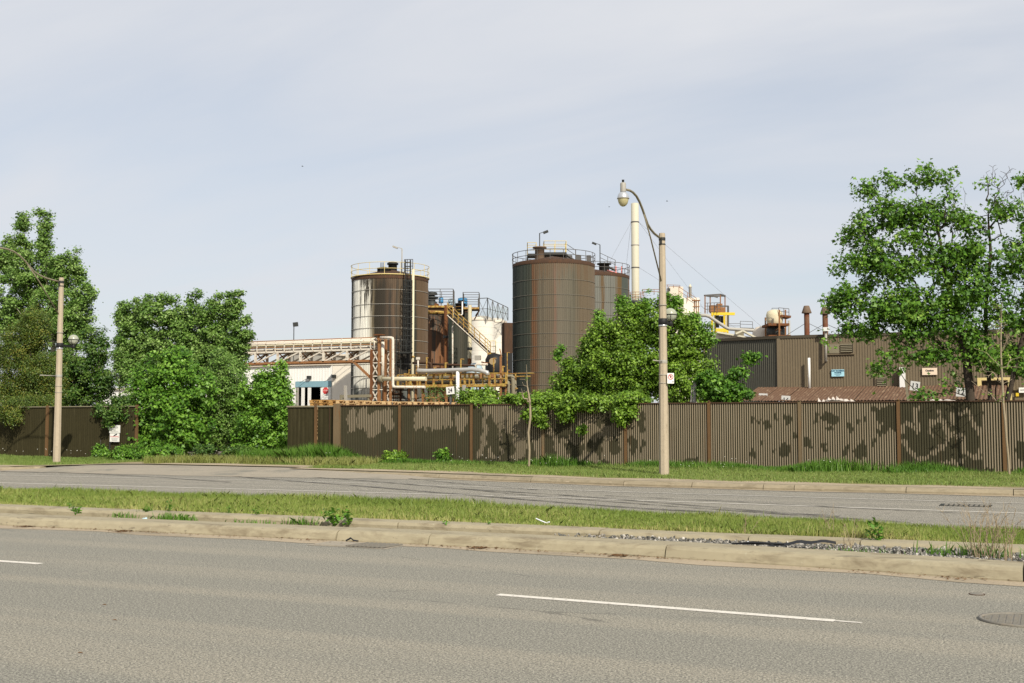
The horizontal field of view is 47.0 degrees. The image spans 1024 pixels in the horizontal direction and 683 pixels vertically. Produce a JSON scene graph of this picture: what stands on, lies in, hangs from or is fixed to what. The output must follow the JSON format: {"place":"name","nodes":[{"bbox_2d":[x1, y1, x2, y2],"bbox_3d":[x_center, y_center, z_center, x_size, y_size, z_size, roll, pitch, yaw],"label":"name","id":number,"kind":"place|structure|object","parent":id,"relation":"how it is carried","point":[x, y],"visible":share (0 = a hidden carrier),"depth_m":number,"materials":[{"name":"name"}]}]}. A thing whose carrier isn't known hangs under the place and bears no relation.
{"place":"outdoors","nodes":[
{"label":"outdoors","id":0,"kind":"place"},
{"bbox_2d":[0,464,446,479],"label":"sidewalk","id":1,"kind":"structure","parent":0,"point":[203,470],"depth_m":40.34,"materials":[{"name":"concrete"}]},
{"bbox_2d":[188,449,285,457],"bbox_3d":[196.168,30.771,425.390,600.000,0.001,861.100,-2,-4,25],"label":"yard ground","id":2,"kind":"structure","parent":0,"point":[219,453],"depth_m":58.63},
{"bbox_2d":[0,304,70,429],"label":"cedar tree","id":3,"kind":"object","parent":2,"relation":"on","point":[29,361],"visible":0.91,"depth_m":55.76,"materials":[{"name":"green plant"}]},
{"bbox_2d":[0,206,102,353],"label":"poplar tree","id":4,"kind":"object","parent":2,"relation":"on","point":[75,307],"visible":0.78,"depth_m":63.24,"materials":[{"name":"green plant"}]},
{"bbox_2d":[47,323,121,405],"bbox_3d":[-22.100,2.349,59.621,4.960,6.599,3.533,-4,-6,45],"label":"broadleaf tree","id":5,"kind":"object","parent":2,"relation":"on","point":[81,391],"visible":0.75,"depth_m":58.78,"materials":[{"name":"green plant"}]},
{"bbox_2d":[90,393,136,429],"bbox_3d":[-17.271,3.654,51.057,1.738,2.809,2.566,4,-6,-44],"label":"creeper","id":6,"kind":"object","parent":2,"relation":"on","point":[109,417],"visible":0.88,"depth_m":50.49,"materials":[{"name":"green plant"}]},
{"bbox_2d":[105,344,142,397],"bbox_3d":[-18.586,2.785,56.926,2.452,5.347,1.537,-2,-4,25],"label":"young tree","id":7,"kind":"object","parent":2,"relation":"on","point":[120,363],"visible":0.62,"depth_m":56.95,"materials":[{"name":"green plant"}]},
{"bbox_2d":[109,291,194,390],"bbox_3d":[-18.425,1.542,60.328,5.476,8.306,3.377,-2,-4,25],"label":"poplar tree","id":8,"kind":"object","parent":2,"relation":"on","point":[133,339],"visible":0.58,"depth_m":59.91,"materials":[{"name":"green plant"}]},
{"bbox_2d":[118,343,221,455],"bbox_3d":[-14.854,2.643,50.798,5.232,5.097,3.096,-2,-4,25],"label":"maple tree","id":9,"kind":"object","parent":2,"relation":"on","point":[177,412],"visible":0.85,"depth_m":50.15,"materials":[{"name":"green plant"}]},
{"bbox_2d":[168,288,257,388],"bbox_3d":[-14.907,1.414,58.660,4.842,8.352,3.466,0,-4,1],"label":"poplar tree","id":10,"kind":"object","parent":2,"relation":"on","point":[206,338],"visible":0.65,"depth_m":58.32,"materials":[{"name":"green plant"}]},
{"bbox_2d":[192,348,250,455],"bbox_3d":[-12.710,2.679,52.067,3.999,4.906,2.679,-2,-4,25],"label":"birch tree","id":11,"kind":"object","parent":2,"relation":"on","point":[228,386],"visible":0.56,"depth_m":51.48,"materials":[{"name":"green plant"}]},
{"bbox_2d":[228,358,297,450],"bbox_3d":[-10.151,2.799,48.370,3.335,4.218,2.290,-2,-4,25],"label":"young tree","id":12,"kind":"object","parent":2,"relation":"on","point":[265,401],"visible":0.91,"depth_m":47.96,"materials":[{"name":"green plant"}]},
{"bbox_2d":[370,334,394,403],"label":"lattice tower","id":13,"kind":"structure","parent":2,"relation":"on","point":[381,362],"depth_m":87.27,"materials":[{"name":"metal"}]},
{"bbox_2d":[377,375,426,381],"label":"cream pipe","id":14,"kind":"object","parent":13,"relation":"attached to","point":[381,378],"visible":1,"depth_m":85.93,"materials":[{"name":"metal"}]},
{"bbox_2d":[380,336,425,387],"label":"white pipe","id":15,"kind":"object","parent":14,"relation":"attached to","point":[392,339],"visible":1,"depth_m":86.09,"materials":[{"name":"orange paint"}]},
{"bbox_2d":[350,259,428,404],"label":"storage tank","id":16,"kind":"object","parent":2,"relation":"on","point":[381,300],"visible":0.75,"depth_m":92.64,"materials":[{"name":"metal"}]},
{"bbox_2d":[387,381,412,401],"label":"pipe rack","id":17,"kind":"object","parent":2,"relation":"on","point":[400,393],"visible":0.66,"depth_m":88.50,"materials":[{"name":"metal"}]},
{"bbox_2d":[411,269,414,404],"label":"vertical pipe","id":18,"kind":"object","parent":2,"relation":"on","point":[412,360],"visible":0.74,"depth_m":91.61,"materials":[{"name":"metal"}]},
{"bbox_2d":[428,309,450,403],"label":"process tank","id":19,"kind":"object","parent":2,"relation":"on","point":[435,336],"visible":0.21,"depth_m":110.75,"materials":[{"name":"metal"}]},
{"bbox_2d":[443,305,447,398],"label":"steel column","id":20,"kind":"structure","parent":2,"relation":"on","point":[445,336],"depth_m":106.14,"materials":[{"name":"metal"}]},
{"bbox_2d":[428,289,454,309],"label":"process platform","id":21,"kind":"structure","parent":20,"relation":"on","point":[441,307],"depth_m":107.38,"materials":[{"name":"metal"}]},
{"bbox_2d":[428,291,438,305],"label":"mixer motor","id":22,"kind":"object","parent":21,"relation":"on","point":[432,302],"visible":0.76,"depth_m":108.08,"materials":[{"name":"metal"}]},
{"bbox_2d":[419,385,478,401],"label":"weedy shrub","id":23,"kind":"object","parent":2,"relation":"on","point":[441,395],"visible":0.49,"depth_m":67.87,"materials":[{"name":"green plant"}]},
{"bbox_2d":[416,357,489,394],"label":"lagged pipe","id":24,"kind":"object","parent":2,"relation":"on","point":[457,371],"visible":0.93,"depth_m":84.92,"materials":[{"name":"silver metal"}]},
{"bbox_2d":[448,307,467,401],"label":"process tank","id":25,"kind":"object","parent":2,"relation":"on","point":[460,342],"visible":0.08,"depth_m":114.00,"materials":[{"name":"metal"}]},
{"bbox_2d":[397,352,533,403],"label":"pipe gantry","id":26,"kind":"object","parent":2,"relation":"on","point":[470,380],"visible":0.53,"depth_m":85.52,"materials":[{"name":"metal"}]},
{"bbox_2d":[472,316,494,388],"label":"white silo","id":27,"kind":"object","parent":2,"relation":"on","point":[483,326],"visible":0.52,"depth_m":134.01,"materials":[{"name":"metal"}]},
{"bbox_2d":[478,298,507,319],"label":"netting cage","id":28,"kind":"object","parent":27,"relation":"attached to","point":[492,309],"visible":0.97,"depth_m":134.56,"materials":[{"name":"grey"}]},
{"bbox_2d":[485,323,512,392],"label":"rusty duct","id":29,"kind":"object","parent":2,"relation":"on","point":[507,337],"visible":0.59,"depth_m":100.81,"materials":[{"name":"metal"}]},
{"bbox_2d":[493,318,506,398],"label":"white silo","id":30,"kind":"object","parent":2,"relation":"on","point":[498,330],"visible":0.17,"depth_m":139.16,"materials":[{"name":"metal"}]},
{"bbox_2d":[512,241,594,395],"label":"storage tank","id":31,"kind":"object","parent":2,"relation":"on","point":[553,298],"visible":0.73,"depth_m":102.23,"materials":[{"name":"brown"}]},
{"bbox_2d":[594,253,629,347],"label":"storage tank","id":32,"kind":"object","parent":2,"relation":"on","point":[610,284],"visible":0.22,"depth_m":110.77,"materials":[{"name":"brown"}]},
{"bbox_2d":[543,292,724,402],"bbox_3d":[4.442,1.407,44.695,7.279,6.448,3.469,-2,-4,25],"label":"vine bush","id":33,"kind":"object","parent":2,"relation":"on","point":[601,366],"visible":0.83,"depth_m":43.98,"materials":[{"name":"green plant"}]},
{"bbox_2d":[550,288,720,368],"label":"vine shoots","id":34,"kind":"object","parent":33,"relation":"attached to","point":[619,303],"visible":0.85,"depth_m":44.37,"materials":[{"name":"green plant"}]},
{"bbox_2d":[642,285,699,402],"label":"white housing","id":35,"kind":"object","parent":2,"relation":"on","point":[688,304],"visible":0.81,"depth_m":116.76,"materials":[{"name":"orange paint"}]},
{"bbox_2d":[612,203,755,367],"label":"chimney","id":36,"kind":"object","parent":2,"relation":"on","point":[635,267],"visible":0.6,"depth_m":150.78,"materials":[{"name":"metal"}]},
{"bbox_2d":[692,350,767,401],"bbox_3d":[7.571,2.341,41.063,2.671,4.064,1.597,-2,-4,25],"label":"tree","id":37,"kind":"object","parent":2,"relation":"on","point":[713,386],"visible":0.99,"depth_m":40.80,"materials":[{"name":"green plant"}]},
{"bbox_2d":[703,329,1023,401],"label":"brown building","id":38,"kind":"structure","parent":2,"relation":"on","point":[780,370],"depth_m":56.48,"materials":[{"name":"metal"}]},
{"bbox_2d":[700,314,753,331],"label":"roof duct","id":39,"kind":"object","parent":38,"relation":"on","point":[725,326],"visible":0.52,"depth_m":84.19,"materials":[{"name":"metal"}]},
{"bbox_2d":[712,330,755,338],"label":"white roof","id":40,"kind":"structure","parent":38,"relation":"on","point":[738,334],"depth_m":74.10,"materials":[{"name":"metal"}]},
{"bbox_2d":[787,306,829,334],"bbox_3d":[15.421,-0.882,61.496,3.811,1.970,0.768,-2,-4,25],"label":"roof stack","id":41,"kind":"object","parent":38,"relation":"on","point":[806,311],"visible":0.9,"depth_m":61.27,"materials":[{"name":"metal"}]},
{"bbox_2d":[811,307,840,333],"bbox_3d":[16.275,-0.864,61.101,3.810,1.880,0.768,-2,-4,25],"label":"roof stack","id":42,"kind":"object","parent":38,"relation":"on","point":[824,321],"visible":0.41,"depth_m":60.89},
{"bbox_2d":[922,368,936,374],"bbox_3d":[19.448,1.394,54.838,0.658,0.322,0.035,-2,-4,25],"label":"wall sign","id":43,"kind":"object","parent":38,"relation":"attached to","point":[932,371],"visible":0.99,"depth_m":54.83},
{"bbox_2d":[905,379,919,400],"bbox_3d":[17.241,3.325,50.590,0.655,3.414,0.170,-2,-4,25],"label":"number sign","id":44,"kind":"object","parent":2,"relation":"on","point":[915,385],"visible":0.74,"depth_m":50.62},
{"bbox_2d":[817,158,1023,400],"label":"maple tree","id":45,"kind":"object","parent":2,"relation":"on","point":[910,310],"visible":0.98,"depth_m":40.13,"materials":[{"name":"green plant"}]},
{"bbox_2d":[977,377,1011,399],"bbox_3d":[21.925,3.429,53.399,1.431,3.578,0.350,-2,-4,25],"label":"door frame","id":46,"kind":"object","parent":2,"relation":"on","point":[980,381],"visible":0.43,"depth_m":53.56,"materials":[{"name":"metal"}]},
{"bbox_2d":[165,337,377,381],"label":"pipe bridge","id":47,"kind":"structure","parent":0,"point":[356,346],"depth_m":90.06,"materials":[{"name":"white paint"}]},
{"bbox_2d":[206,364,350,405],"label":"white building","id":48,"kind":"structure","parent":0,"point":[316,378],"depth_m":109.68,"materials":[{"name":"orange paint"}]},
{"bbox_2d":[321,387,330,398],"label":"warning sign","id":49,"kind":"object","parent":48,"relation":"attached to","point":[325,392],"visible":1,"depth_m":108.98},
{"bbox_2d":[287,353,343,361],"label":"shed","id":50,"kind":"structure","parent":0,"point":[318,356],"depth_m":182.03,"materials":[{"name":"metal"}]},
{"bbox_2d":[362,401,397,404],"bbox_3d":[-5.765,2.688,51.364,1.200,0.142,1.040,-2,-4,26],"label":"wooden pallet","id":51,"kind":"object","parent":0,"point":[376,402],"visible":0.88,"depth_m":51.04,"materials":[{"name":"brown wood"}]},
{"bbox_2d":[467,305,471,363],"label":"steel column","id":52,"kind":"structure","parent":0,"point":[469,348],"depth_m":106.15,"materials":[{"name":"metal"}]},
{"bbox_2d":[447,303,495,390],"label":"steel stair","id":53,"kind":"object","parent":52,"relation":"attached to","point":[471,336],"visible":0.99,"depth_m":103.95,"materials":[{"name":"metal"}]},
{"bbox_2d":[463,292,479,319],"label":"process platform","id":54,"kind":"structure","parent":52,"relation":"on","point":[473,309],"depth_m":107.38,"materials":[{"name":"metal"}]},
{"bbox_2d":[455,300,465,316],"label":"agitator","id":55,"kind":"object","parent":54,"relation":"on","point":[459,307],"visible":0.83,"depth_m":107.12,"materials":[{"name":"paint"}]},
{"bbox_2d":[0,528,1023,682],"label":"road","id":56,"kind":"structure","parent":0,"point":[197,610],"depth_m":10.48,"materials":[{"name":"asphalt"}]},
{"bbox_2d":[309,541,404,548],"bbox_3d":[-2.212,2.894,16.808,1.300,0.023,0.620,-2,-4,25],"label":"storm drain","id":57,"kind":"object","parent":56,"relation":"on","point":[373,545],"visible":1,"depth_m":16.70,"materials":[{"name":"metal"}]},
{"bbox_2d":[0,513,1023,581],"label":"front kerb","id":58,"kind":"structure","parent":56,"relation":"on","point":[1001,570],"depth_m":15.92,"materials":[{"name":"concrete"}]},
{"bbox_2d":[0,525,1023,585],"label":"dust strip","id":59,"kind":"object","parent":56,"relation":"on","point":[751,565],"visible":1,"depth_m":15.37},
{"bbox_2d":[13,525,1023,581],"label":"leaf litter","id":60,"kind":"object","parent":59,"relation":"on","point":[482,547],"visible":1,"depth_m":16.23,"materials":[{"name":"brown plant"}]},
{"bbox_2d":[497,594,835,621],"bbox_3d":[1.352,2.519,11.193,3.392,0.001,0.125,-2,-4,28],"label":"lane marking","id":61,"kind":"object","parent":56,"relation":"on","point":[717,611],"visible":1,"depth_m":11.13,"materials":[{"name":"paint"}]},
{"bbox_2d":[978,612,1023,627],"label":"manhole cover","id":62,"kind":"object","parent":56,"relation":"on","point":[1012,619],"visible":1,"depth_m":10.44,"materials":[{"name":"metal"}]},
{"bbox_2d":[0,466,1023,528],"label":"road","id":63,"kind":"structure","parent":0,"point":[927,513],"depth_m":28.32,"materials":[{"name":"asphalt"}]},
{"bbox_2d":[0,466,45,469],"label":"driveway kerb","id":64,"kind":"structure","parent":63,"relation":"on","point":[15,467],"depth_m":43.10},
{"bbox_2d":[0,482,484,495],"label":"edge line","id":65,"kind":"object","parent":63,"relation":"on","point":[257,489],"visible":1,"depth_m":30.71,"materials":[{"name":"paint"}]},
{"bbox_2d":[246,477,714,511],"bbox_3d":[-3.625,3.927,31.751,0.755,0.001,24.297,3,-5,-40],"label":"tyre mark","id":66,"kind":"object","parent":63,"relation":"on","point":[476,495],"visible":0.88,"depth_m":27.37,"materials":[{"name":"rubber"}]},
{"bbox_2d":[317,477,838,516],"bbox_3d":[-1.085,3.867,30.875,0.700,0.001,23.071,3,-5,-39],"label":"tyre mark","id":67,"kind":"object","parent":63,"relation":"on","point":[568,495],"visible":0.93,"depth_m":28.12,"materials":[{"name":"rubber"}]},
{"bbox_2d":[302,469,1023,495],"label":"kerb","id":68,"kind":"structure","parent":63,"relation":"on","point":[865,488],"depth_m":31.17,"materials":[{"name":"concrete"}]},
{"bbox_2d":[437,485,1001,502],"bbox_3d":[9.760,3.559,26.332,28.442,0.001,0.620,-2,-4,28],"label":"lane line","id":69,"kind":"object","parent":63,"relation":"on","point":[719,494],"visible":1,"depth_m":28.58,"materials":[{"name":"paint"}]},
{"bbox_2d":[449,479,1023,496],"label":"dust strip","id":70,"kind":"object","parent":63,"relation":"on","point":[743,489],"visible":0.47,"depth_m":30.70,"materials":[{"name":"grey"}]},
{"bbox_2d":[509,496,1008,512],"bbox_3d":[10.425,3.287,22.373,23.940,0.001,0.241,-2,-4,28],"label":"edge line","id":71,"kind":"object","parent":63,"relation":"on","point":[764,504],"visible":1,"depth_m":25.10,"materials":[{"name":"paint"}]},
{"bbox_2d":[939,503,991,506],"bbox_3d":[9.592,3.457,24.901,1.020,0.013,0.660,-2,-4,25],"label":"storm drain","id":72,"kind":"object","parent":63,"relation":"on","point":[971,505],"visible":0.87,"depth_m":24.79,"materials":[{"name":"metal"}]},
{"bbox_2d":[0,483,1023,543],"bbox_3d":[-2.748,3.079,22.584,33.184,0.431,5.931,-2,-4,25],"label":"median grass","id":73,"kind":"structure","parent":0,"point":[441,509],"depth_m":20.33,"materials":[{"name":"plant"}]},
{"bbox_2d":[0,504,1023,554],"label":"kerb","id":74,"kind":"structure","parent":73,"relation":"on","point":[370,522],"depth_m":18.07,"materials":[{"name":"concrete"}]},
{"bbox_2d":[865,517,883,539],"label":"weed","id":75,"kind":"object","parent":73,"relation":"on","point":[880,537],"visible":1,"depth_m":15.80,"materials":[{"name":"green plant"}]},
{"bbox_2d":[0,0,1023,404],"label":"sky","id":76,"kind":"structure","parent":0,"point":[168,142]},
{"bbox_2d":[0,453,1023,489],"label":"verge ground","id":77,"kind":"structure","parent":0,"point":[1014,486],"depth_m":34.89,"materials":[{"name":"green plant"}]},
{"bbox_2d":[0,247,78,465],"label":"street lamp","id":78,"kind":"object","parent":77,"relation":"on","point":[73,340],"visible":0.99,"depth_m":46.18,"materials":[{"name":"metal"}]},
{"bbox_2d":[0,405,138,457],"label":"corrugated fence","id":79,"kind":"object","parent":77,"relation":"on","point":[83,432],"visible":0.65,"depth_m":51.80,"materials":[{"name":"metal"}]},
{"bbox_2d":[109,425,119,441],"bbox_3d":[-17.019,3.942,50.456,0.596,0.709,0.039,-2,-4,25],"label":"property sign","id":80,"kind":"object","parent":79,"relation":"attached to","point":[114,431],"visible":1,"depth_m":50.44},
{"bbox_2d":[87,442,110,456],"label":"shrub","id":81,"kind":"object","parent":77,"relation":"on","point":[99,450],"visible":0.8,"depth_m":48.97,"materials":[{"name":"green plant"}]},
{"bbox_2d":[102,442,147,460],"bbox_3d":[-15.662,4.552,48.352,2.109,0.936,1.991,-2,-4,25],"label":"shrub","id":82,"kind":"object","parent":77,"relation":"on","point":[128,452],"visible":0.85,"depth_m":48.00,"materials":[{"name":"green plant"}]},
{"bbox_2d":[136,439,188,459],"bbox_3d":[-13.991,4.420,47.453,1.947,1.017,1.953,-4,-5,44],"label":"shrub","id":83,"kind":"object","parent":77,"relation":"on","point":[170,450],"visible":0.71,"depth_m":47.06,"materials":[{"name":"green plant"}]},
{"bbox_2d":[192,442,217,456],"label":"shrub","id":84,"kind":"object","parent":77,"relation":"on","point":[201,450],"visible":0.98,"depth_m":47.54,"materials":[{"name":"green plant"}]},
{"bbox_2d":[219,444,252,457],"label":"shrub","id":85,"kind":"object","parent":77,"relation":"on","point":[228,450],"visible":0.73,"depth_m":47.29,"materials":[{"name":"green plant"}]},
{"bbox_2d":[141,453,381,465],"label":"dry grass","id":86,"kind":"structure","parent":77,"relation":"on","point":[315,461],"depth_m":44.51,"materials":[{"name":"plant"}]},
{"bbox_2d":[381,448,409,461],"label":"shrub","id":87,"kind":"object","parent":77,"relation":"on","point":[387,455],"visible":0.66,"depth_m":43.31,"materials":[{"name":"green plant"}]},
{"bbox_2d":[432,447,452,461],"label":"shrub","id":88,"kind":"object","parent":77,"relation":"on","point":[442,455],"visible":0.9,"depth_m":42.58,"materials":[{"name":"green plant"}]},
{"bbox_2d":[0,463,1023,488],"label":"verge dirt edge","id":89,"kind":"object","parent":77,"relation":"on","point":[466,472],"visible":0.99,"depth_m":34.72,"materials":[{"name":"soil"}]},
{"bbox_2d":[520,365,531,465],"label":"sapling","id":90,"kind":"object","parent":77,"relation":"on","point":[529,424],"visible":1,"depth_m":40.23,"materials":[{"name":"beige plant"}]},
{"bbox_2d":[455,384,653,437],"bbox_3d":[0.684,2.984,42.693,9.701,3.000,3.267,-4,-5,44],"label":"creeper","id":91,"kind":"object","parent":77,"relation":"on","point":[625,410],"visible":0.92,"depth_m":40.89,"materials":[{"name":"green plant"}]},
{"bbox_2d":[233,442,1023,474],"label":"tall grass","id":92,"kind":"structure","parent":77,"relation":"on","point":[310,451],"depth_m":38.87,"materials":[{"name":"plant"}]},
{"bbox_2d":[617,180,676,474],"bbox_3d":[3.982,-0.155,34.163,0.443,8.391,4.586,-2,-4,25],"label":"street lamp","id":93,"kind":"object","parent":77,"relation":"on","point":[668,316],"visible":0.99,"depth_m":35.24,"materials":[{"name":"concrete"}]},
{"bbox_2d":[333,399,1023,472],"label":"corrugated fence","id":94,"kind":"object","parent":77,"relation":"on","point":[970,435],"visible":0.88,"depth_m":38.77,"materials":[{"name":"metal"}]},
{"bbox_2d":[287,404,332,449],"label":"metal gate","id":95,"kind":"structure","parent":94,"relation":"attached to","point":[302,425],"depth_m":45.68,"materials":[{"name":"metal"}]},
{"bbox_2d":[970,302,1023,474],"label":"sapling","id":96,"kind":"object","parent":77,"relation":"on","point":[1000,332],"visible":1,"depth_m":34.18,"materials":[{"name":"green plant"}]},
{"bbox_2d":[704,294,734,332],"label":"yellow tower","id":97,"kind":"structure","parent":0,"point":[716,310],"depth_m":87.37,"materials":[{"name":"metal"}]},
{"bbox_2d":[762,308,790,335],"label":"hopper tower","id":98,"kind":"structure","parent":0,"point":[775,325],"depth_m":79.77,"materials":[{"name":"metal"}]},
{"bbox_2d":[752,326,766,336],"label":"roof vessel","id":99,"kind":"object","parent":98,"relation":"attached to","point":[759,331],"visible":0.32,"depth_m":81.69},
{"label":"slot ground","id":100,"kind":"structure","parent":0,"visible":0},
{"bbox_2d":[150,511,190,519],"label":"grass tuft","id":101,"kind":"object","parent":100,"relation":"on","point":[165,517],"visible":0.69,"depth_m":20.14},
{"bbox_2d":[170,513,197,520],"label":"grass tuft","id":102,"kind":"object","parent":100,"relation":"on","point":[186,517],"visible":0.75,"depth_m":20.02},
{"bbox_2d":[281,515,325,525],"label":"grass tuft","id":103,"kind":"object","parent":100,"relation":"on","point":[295,521],"visible":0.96,"depth_m":19.30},
{"bbox_2d":[321,506,352,525],"bbox_3d":[-2.836,2.796,18.857,0.513,0.320,0.357,-2,-4,25],"label":"weed","id":104,"kind":"object","parent":100,"relation":"on","point":[333,520],"visible":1,"depth_m":18.84,"materials":[{"name":"green plant"}]},
{"bbox_2d":[554,532,1023,561],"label":"gravel","id":105,"kind":"structure","parent":100,"relation":"on","point":[899,550],"depth_m":15.40,"materials":[{"name":"gravel"}]},
{"bbox_2d":[732,540,835,546],"bbox_3d":[3.524,2.615,15.231,1.334,0.109,0.299,-1,-4,9],"label":"rubber strip","id":106,"kind":"object","parent":105,"relation":"on","point":[769,544],"visible":0.98,"depth_m":15.18,"materials":[{"name":"rubber"}]},
{"bbox_2d":[913,539,1023,559],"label":"grass tuft","id":107,"kind":"object","parent":105,"relation":"on","point":[946,552],"visible":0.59,"depth_m":14.50,"materials":[{"name":"plant"}]},
{"bbox_2d":[937,500,1000,557],"bbox_3d":[5.560,2.273,14.366,0.743,0.738,0.380,-2,-4,25],"label":"dry weed","id":108,"kind":"object","parent":105,"relation":"on","point":[974,547],"visible":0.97,"depth_m":14.33,"materials":[{"name":"plant"}]},
{"bbox_2d":[962,493,1019,559],"bbox_3d":[5.814,2.241,14.241,0.686,0.785,0.487,-2,-4,25],"label":"dry weed","id":109,"kind":"object","parent":105,"relation":"on","point":[986,541],"visible":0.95,"depth_m":14.20,"materials":[{"name":"plant"}]},
{"bbox_2d":[990,503,1022,560],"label":"dry weed","id":110,"kind":"object","parent":105,"relation":"on","point":[1005,553],"visible":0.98,"depth_m":13.96,"materials":[{"name":"plant"}]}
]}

